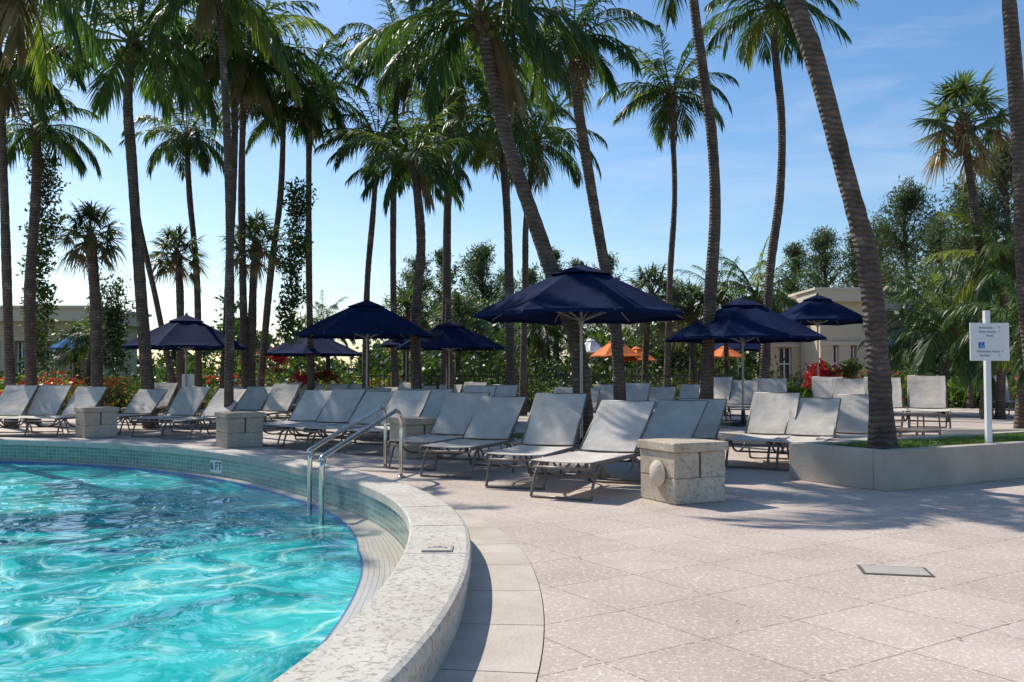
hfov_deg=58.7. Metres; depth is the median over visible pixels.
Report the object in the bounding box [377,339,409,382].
patio umbrella
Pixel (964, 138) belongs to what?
fan palm
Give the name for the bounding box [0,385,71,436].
sun lounger
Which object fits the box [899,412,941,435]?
side table
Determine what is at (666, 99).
coconut palm
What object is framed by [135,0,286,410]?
coconut palm
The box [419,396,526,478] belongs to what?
sun lounger
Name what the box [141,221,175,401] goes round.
coconut palm
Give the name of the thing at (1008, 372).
shrub mass
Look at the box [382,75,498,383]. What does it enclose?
coconut palm
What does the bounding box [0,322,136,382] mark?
walls
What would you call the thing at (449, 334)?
patio umbrella
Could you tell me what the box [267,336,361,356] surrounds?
patio umbrella
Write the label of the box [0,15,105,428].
coconut palm
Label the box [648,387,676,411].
sun lounger
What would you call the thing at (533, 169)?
coconut palm
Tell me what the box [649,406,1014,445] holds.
terrace floor
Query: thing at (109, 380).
flowering shrub
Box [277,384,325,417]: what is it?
sun lounger
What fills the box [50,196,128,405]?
fan palm
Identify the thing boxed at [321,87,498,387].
coconut palm
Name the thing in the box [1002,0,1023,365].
coconut palm
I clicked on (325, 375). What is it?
bougainvillea
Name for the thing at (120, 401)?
flowering hedge
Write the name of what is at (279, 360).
bougainvillea
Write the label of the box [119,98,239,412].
coconut palm
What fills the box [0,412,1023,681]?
pool deck
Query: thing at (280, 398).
sun lounger
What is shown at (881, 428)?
coconut palm
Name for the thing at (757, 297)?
young palm
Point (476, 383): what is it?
sun lounger
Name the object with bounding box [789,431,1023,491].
tree planter
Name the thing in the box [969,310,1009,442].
pool sign
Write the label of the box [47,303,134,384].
young palm
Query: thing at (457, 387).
sun lounger
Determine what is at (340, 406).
sun lounger
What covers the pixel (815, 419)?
sun lounger
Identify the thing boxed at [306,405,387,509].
pool handrail
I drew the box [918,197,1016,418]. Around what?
young palm
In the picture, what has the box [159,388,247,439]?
sun lounger
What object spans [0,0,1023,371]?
sky
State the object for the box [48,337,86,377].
patio umbrella
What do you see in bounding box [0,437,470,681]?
swimming pool
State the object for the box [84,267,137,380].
climbing vine
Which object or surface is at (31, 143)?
coconut palm
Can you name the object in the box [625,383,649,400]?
sun lounger
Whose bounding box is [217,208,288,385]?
fan palm
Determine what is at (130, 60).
coconut palm
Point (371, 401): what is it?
sun lounger
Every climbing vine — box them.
[15,149,70,381]
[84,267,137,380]
[272,176,318,347]
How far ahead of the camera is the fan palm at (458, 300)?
31.41 m
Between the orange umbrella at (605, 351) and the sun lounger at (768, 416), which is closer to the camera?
the sun lounger at (768, 416)
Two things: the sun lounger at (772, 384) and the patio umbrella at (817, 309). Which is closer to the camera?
the sun lounger at (772, 384)
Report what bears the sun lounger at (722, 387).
on the terrace floor
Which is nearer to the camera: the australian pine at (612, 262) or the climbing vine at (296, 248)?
the climbing vine at (296, 248)
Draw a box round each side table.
[511,442,561,476]
[896,428,942,436]
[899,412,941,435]
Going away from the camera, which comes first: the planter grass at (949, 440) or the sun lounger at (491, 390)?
the planter grass at (949, 440)
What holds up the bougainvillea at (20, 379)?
attached to the flowering hedge at (120, 401)
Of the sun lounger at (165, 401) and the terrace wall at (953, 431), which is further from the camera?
the sun lounger at (165, 401)
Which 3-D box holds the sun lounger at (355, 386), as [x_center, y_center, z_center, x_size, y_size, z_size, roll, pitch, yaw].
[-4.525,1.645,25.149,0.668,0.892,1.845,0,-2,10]
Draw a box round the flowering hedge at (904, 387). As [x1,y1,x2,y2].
[688,356,1016,407]
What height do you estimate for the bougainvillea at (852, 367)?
1.025 m
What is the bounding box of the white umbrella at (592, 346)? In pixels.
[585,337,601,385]
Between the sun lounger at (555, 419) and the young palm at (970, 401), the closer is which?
the sun lounger at (555, 419)
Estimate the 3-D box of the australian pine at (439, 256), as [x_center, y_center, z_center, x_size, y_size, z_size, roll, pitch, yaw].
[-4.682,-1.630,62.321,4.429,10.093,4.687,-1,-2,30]
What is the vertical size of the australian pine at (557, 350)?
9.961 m
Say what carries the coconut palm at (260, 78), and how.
on the pool deck
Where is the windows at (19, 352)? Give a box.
[17,343,74,380]
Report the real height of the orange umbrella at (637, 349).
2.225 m
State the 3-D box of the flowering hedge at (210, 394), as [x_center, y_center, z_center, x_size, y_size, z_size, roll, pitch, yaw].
[-7.275,1.417,28.840,11.180,1.890,4.604,0,-2,0]
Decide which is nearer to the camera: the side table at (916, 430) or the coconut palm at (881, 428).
the coconut palm at (881, 428)
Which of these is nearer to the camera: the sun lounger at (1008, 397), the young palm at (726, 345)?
the sun lounger at (1008, 397)
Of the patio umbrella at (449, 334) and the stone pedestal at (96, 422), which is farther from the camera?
the patio umbrella at (449, 334)
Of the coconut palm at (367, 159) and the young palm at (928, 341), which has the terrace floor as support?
the young palm at (928, 341)
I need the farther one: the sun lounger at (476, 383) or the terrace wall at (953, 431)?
the sun lounger at (476, 383)
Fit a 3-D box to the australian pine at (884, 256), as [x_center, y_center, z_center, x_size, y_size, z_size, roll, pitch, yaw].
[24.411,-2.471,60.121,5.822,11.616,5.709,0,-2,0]
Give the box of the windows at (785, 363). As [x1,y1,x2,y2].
[779,349,907,381]
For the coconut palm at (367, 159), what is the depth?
25.92 m
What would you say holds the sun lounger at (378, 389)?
on the pool deck
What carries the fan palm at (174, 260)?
on the pool deck
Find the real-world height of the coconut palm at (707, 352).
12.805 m
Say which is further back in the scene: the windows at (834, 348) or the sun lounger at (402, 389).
the windows at (834, 348)
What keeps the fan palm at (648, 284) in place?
on the pool deck
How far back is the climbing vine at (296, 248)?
24.02 m
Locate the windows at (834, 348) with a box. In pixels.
[833,347,854,364]
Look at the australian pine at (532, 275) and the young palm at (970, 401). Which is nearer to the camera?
the young palm at (970, 401)
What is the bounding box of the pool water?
[0,463,360,681]
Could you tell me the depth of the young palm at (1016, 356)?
15.62 m
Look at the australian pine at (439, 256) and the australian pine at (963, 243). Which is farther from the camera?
the australian pine at (439, 256)
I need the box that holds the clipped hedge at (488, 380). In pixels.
[346,353,746,411]
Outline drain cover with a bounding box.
[857,565,934,576]
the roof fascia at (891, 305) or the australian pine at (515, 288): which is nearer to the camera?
the roof fascia at (891, 305)
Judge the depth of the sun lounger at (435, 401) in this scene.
17.63 m
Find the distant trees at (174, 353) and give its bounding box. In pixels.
[137,315,673,371]
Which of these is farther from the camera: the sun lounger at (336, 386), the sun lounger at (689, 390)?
the sun lounger at (336, 386)
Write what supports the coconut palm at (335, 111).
on the pool deck
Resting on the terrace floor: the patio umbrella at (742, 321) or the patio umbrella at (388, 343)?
the patio umbrella at (742, 321)
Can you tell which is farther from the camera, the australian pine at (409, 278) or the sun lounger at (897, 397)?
the australian pine at (409, 278)
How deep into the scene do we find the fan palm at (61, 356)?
33.94 m
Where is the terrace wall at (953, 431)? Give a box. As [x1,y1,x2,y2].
[941,429,1023,434]
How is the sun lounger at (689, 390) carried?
on the pool deck
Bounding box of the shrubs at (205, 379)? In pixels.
[0,354,388,407]
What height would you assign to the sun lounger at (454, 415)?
0.926 m
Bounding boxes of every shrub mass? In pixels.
[133,290,388,387]
[321,289,777,384]
[891,284,1017,385]
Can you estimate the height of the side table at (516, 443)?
0.373 m
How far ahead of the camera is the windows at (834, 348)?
41.24 m
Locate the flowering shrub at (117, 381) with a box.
[113,378,133,396]
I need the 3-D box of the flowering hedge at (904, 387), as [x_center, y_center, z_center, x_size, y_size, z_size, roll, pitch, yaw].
[11.685,1.357,27.788,12.849,2.015,4.560,0,-2,0]
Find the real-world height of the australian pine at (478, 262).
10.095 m
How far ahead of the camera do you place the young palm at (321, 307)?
33.62 m
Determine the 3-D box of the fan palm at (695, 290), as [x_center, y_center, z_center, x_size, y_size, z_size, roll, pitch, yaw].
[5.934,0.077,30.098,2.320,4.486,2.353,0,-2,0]
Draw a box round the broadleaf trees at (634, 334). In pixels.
[596,297,739,381]
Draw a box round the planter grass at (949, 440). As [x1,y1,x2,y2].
[825,432,1023,448]
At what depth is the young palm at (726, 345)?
30.23 m
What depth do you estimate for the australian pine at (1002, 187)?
46.35 m
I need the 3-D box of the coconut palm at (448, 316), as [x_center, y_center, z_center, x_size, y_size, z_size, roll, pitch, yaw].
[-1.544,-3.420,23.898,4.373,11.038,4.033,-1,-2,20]
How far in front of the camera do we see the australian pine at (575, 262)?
63.97 m
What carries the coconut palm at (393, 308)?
on the pool deck
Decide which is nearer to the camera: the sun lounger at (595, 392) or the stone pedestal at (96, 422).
the stone pedestal at (96, 422)
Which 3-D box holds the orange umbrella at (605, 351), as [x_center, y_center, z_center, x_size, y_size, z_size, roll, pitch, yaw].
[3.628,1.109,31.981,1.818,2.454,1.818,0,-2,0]
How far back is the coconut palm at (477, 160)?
22.01 m
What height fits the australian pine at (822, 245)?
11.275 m
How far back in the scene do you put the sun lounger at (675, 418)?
11.38 m
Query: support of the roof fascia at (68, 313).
on the walls at (17, 332)
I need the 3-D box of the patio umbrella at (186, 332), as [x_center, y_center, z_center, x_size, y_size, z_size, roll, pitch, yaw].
[-7.878,0.646,21.991,2.809,2.669,2.810,1,-2,-19]
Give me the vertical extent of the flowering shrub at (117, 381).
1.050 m
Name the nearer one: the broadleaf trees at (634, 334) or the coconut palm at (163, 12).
the coconut palm at (163, 12)
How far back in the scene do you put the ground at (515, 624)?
4.33 m
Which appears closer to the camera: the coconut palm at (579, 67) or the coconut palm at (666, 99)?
the coconut palm at (579, 67)
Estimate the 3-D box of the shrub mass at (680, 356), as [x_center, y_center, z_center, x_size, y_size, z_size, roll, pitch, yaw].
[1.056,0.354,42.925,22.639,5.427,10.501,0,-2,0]
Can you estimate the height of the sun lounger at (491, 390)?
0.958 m
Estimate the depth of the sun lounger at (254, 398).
21.14 m
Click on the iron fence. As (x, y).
(431, 375)
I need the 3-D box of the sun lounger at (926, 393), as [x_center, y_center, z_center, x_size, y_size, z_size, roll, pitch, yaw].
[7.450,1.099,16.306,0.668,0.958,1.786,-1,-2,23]
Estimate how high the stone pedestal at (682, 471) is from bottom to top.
0.562 m
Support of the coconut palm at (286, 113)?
on the pool deck
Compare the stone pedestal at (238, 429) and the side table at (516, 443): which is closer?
the side table at (516, 443)
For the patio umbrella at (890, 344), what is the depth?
32.51 m
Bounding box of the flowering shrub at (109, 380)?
[103,378,112,387]
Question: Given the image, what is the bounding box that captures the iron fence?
[369,370,722,411]
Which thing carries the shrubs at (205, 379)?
on the lawn
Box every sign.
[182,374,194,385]
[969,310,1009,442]
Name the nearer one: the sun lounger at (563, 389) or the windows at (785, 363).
the sun lounger at (563, 389)
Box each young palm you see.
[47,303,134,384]
[294,289,355,383]
[503,323,587,374]
[673,249,764,376]
[703,236,820,371]
[857,239,1019,413]
[886,258,1018,408]
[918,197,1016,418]
[938,263,1023,428]
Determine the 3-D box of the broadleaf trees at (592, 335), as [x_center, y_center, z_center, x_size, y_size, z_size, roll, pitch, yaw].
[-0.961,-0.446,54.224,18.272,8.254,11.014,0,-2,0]
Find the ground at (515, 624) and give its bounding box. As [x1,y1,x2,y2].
[444,514,544,681]
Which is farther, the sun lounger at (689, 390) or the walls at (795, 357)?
the walls at (795, 357)
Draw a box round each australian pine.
[382,253,441,329]
[425,245,462,318]
[452,238,517,332]
[492,269,521,332]
[514,262,543,328]
[535,246,585,363]
[552,256,596,353]
[563,251,626,342]
[658,272,702,372]
[773,241,809,294]
[787,223,857,297]
[828,227,887,290]
[848,217,903,296]
[851,175,954,297]
[886,207,964,296]
[893,174,1010,300]
[945,134,1014,297]
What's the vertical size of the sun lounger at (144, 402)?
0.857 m
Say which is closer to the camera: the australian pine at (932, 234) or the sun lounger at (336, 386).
the sun lounger at (336, 386)
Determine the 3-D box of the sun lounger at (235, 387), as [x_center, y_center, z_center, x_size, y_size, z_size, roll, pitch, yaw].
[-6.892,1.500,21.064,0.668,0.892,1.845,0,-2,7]
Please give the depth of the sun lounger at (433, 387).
25.32 m
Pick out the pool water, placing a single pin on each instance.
(112, 575)
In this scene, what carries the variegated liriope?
on the terrace floor
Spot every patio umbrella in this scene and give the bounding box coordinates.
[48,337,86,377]
[121,313,247,423]
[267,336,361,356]
[295,297,434,387]
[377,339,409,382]
[395,319,504,388]
[473,260,683,450]
[665,295,826,426]
[714,343,758,373]
[780,293,862,376]
[888,329,938,383]
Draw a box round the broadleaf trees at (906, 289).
[887,234,1016,382]
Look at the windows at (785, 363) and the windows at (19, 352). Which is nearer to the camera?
the windows at (19, 352)
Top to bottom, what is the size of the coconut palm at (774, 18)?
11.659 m
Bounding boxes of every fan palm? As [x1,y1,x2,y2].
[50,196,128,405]
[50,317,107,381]
[147,222,210,394]
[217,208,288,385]
[375,283,438,382]
[429,289,491,382]
[622,263,692,382]
[671,279,719,383]
[908,63,1011,418]
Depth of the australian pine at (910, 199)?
54.74 m
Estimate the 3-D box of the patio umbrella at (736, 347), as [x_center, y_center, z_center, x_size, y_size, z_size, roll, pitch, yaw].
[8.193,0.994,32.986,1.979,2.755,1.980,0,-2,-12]
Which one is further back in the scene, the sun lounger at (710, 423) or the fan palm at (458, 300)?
the fan palm at (458, 300)
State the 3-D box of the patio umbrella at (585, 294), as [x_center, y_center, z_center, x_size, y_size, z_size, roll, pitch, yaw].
[0.971,0.260,12.749,2.832,2.785,2.832,1,-2,-34]
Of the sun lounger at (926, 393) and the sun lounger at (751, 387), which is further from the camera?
the sun lounger at (751, 387)
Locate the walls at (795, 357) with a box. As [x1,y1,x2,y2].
[735,312,917,383]
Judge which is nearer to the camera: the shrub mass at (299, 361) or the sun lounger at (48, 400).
the sun lounger at (48, 400)
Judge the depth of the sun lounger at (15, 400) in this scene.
18.37 m
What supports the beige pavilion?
on the lawn
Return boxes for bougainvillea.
[15,376,49,387]
[256,347,289,379]
[288,366,340,386]
[800,357,864,388]
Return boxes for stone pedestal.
[74,406,118,437]
[214,411,264,447]
[387,416,442,458]
[637,437,728,504]
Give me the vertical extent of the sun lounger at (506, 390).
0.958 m
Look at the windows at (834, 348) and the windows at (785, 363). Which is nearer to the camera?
the windows at (834, 348)
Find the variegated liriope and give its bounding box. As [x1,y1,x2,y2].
[787,380,1016,408]
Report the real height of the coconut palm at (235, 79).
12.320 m
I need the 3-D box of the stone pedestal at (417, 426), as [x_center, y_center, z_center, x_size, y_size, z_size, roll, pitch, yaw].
[-1.375,1.384,13.087,0.640,0.562,0.640,1,-2,-30]
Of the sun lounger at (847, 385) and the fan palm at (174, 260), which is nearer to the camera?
the sun lounger at (847, 385)
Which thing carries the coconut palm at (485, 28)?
on the pool deck
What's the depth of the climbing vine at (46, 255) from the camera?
23.04 m
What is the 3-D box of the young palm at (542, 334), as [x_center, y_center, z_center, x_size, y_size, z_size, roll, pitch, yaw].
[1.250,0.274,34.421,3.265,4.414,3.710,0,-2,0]
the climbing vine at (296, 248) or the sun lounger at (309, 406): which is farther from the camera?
the climbing vine at (296, 248)
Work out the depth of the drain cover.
5.51 m
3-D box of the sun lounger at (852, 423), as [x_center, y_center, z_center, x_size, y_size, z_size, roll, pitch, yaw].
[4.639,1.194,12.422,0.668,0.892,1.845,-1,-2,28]
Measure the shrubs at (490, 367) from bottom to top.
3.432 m
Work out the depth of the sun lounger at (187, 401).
18.43 m
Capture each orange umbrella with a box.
[590,341,640,357]
[624,345,656,379]
[714,346,744,358]
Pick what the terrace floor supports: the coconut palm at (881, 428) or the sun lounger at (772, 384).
the sun lounger at (772, 384)
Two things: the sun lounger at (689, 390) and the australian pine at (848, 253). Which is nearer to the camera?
the sun lounger at (689, 390)
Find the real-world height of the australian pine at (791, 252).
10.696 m
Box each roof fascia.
[0,305,151,340]
[771,298,936,346]
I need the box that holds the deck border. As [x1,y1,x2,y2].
[432,506,543,681]
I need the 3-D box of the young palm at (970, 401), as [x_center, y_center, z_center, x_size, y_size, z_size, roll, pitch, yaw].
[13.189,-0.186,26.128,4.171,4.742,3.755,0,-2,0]
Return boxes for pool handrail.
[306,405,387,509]
[319,408,404,523]
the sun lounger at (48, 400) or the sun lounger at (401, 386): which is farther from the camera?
the sun lounger at (401, 386)
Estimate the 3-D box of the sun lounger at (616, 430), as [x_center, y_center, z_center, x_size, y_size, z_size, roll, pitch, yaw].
[0.884,1.089,9.469,0.668,0.892,1.845,-1,-2,28]
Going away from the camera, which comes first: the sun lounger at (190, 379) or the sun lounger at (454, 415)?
the sun lounger at (454, 415)
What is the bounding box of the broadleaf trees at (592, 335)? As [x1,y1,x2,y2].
[359,269,633,378]
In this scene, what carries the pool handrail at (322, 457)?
on the pool deck
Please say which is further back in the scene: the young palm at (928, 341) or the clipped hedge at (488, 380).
the clipped hedge at (488, 380)
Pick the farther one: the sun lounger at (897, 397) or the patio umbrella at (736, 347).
the patio umbrella at (736, 347)
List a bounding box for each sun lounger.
[0,385,37,432]
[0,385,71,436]
[25,386,107,436]
[117,389,167,434]
[120,383,177,422]
[131,386,210,436]
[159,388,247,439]
[182,386,243,427]
[208,386,272,427]
[257,384,299,426]
[262,382,302,417]
[263,390,332,446]
[275,389,365,448]
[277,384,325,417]
[303,391,394,451]
[324,388,391,436]
[325,384,348,389]
[343,390,431,454]
[348,384,370,388]
[360,388,431,438]
[376,387,397,390]
[376,389,453,439]
[387,392,489,470]
[397,383,424,389]
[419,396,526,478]
[423,386,436,388]
[439,384,462,391]
[462,382,486,391]
[463,385,496,395]
[484,393,587,489]
[488,385,518,430]
[528,400,655,500]
[553,387,572,392]
[591,387,600,411]
[593,384,612,412]
[598,400,708,481]
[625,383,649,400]
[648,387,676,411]
[678,398,726,440]
[679,384,699,397]
[698,377,732,422]
[721,380,758,424]
[725,392,800,468]
[755,378,786,391]
[765,397,840,470]
[812,377,843,397]
[815,394,868,439]
[832,378,863,397]
[863,377,909,431]
[907,375,950,431]
[976,375,1014,417]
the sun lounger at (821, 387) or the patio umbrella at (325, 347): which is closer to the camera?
the sun lounger at (821, 387)
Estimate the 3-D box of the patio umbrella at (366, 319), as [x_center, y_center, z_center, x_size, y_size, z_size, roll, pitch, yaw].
[-3.029,0.481,18.995,2.775,2.787,2.775,0,-2,0]
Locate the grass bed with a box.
[513,433,523,438]
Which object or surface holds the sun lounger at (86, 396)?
on the pool deck
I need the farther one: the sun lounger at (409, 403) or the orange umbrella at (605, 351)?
the orange umbrella at (605, 351)
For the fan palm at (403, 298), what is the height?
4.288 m
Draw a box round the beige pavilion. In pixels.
[788,287,884,381]
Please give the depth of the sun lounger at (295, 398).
25.69 m
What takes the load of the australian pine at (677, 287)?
on the lawn
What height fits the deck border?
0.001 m
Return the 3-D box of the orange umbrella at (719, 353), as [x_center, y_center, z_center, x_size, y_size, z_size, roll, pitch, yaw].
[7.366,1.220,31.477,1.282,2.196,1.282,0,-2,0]
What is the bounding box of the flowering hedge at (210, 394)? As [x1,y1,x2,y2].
[122,359,440,411]
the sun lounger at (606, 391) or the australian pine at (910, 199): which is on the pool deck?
the sun lounger at (606, 391)
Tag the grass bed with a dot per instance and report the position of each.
(516, 435)
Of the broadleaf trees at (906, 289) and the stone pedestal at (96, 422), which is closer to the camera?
the stone pedestal at (96, 422)
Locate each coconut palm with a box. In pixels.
[0,0,114,99]
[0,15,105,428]
[5,0,248,428]
[6,62,112,423]
[89,0,342,388]
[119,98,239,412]
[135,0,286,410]
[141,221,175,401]
[146,0,353,409]
[219,37,356,409]
[238,15,370,389]
[311,72,440,387]
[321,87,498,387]
[331,0,445,386]
[341,0,603,452]
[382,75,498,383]
[388,0,533,391]
[419,50,574,422]
[458,81,608,415]
[511,0,661,399]
[596,23,739,386]
[621,0,720,398]
[693,0,860,377]
[784,0,898,449]
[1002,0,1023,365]
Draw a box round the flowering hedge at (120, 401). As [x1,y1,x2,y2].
[0,364,175,414]
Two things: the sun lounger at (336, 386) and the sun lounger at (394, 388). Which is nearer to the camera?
the sun lounger at (394, 388)
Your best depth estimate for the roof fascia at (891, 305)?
43.49 m
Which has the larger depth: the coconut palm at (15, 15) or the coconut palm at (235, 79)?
the coconut palm at (235, 79)
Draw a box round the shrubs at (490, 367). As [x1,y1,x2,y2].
[345,321,570,400]

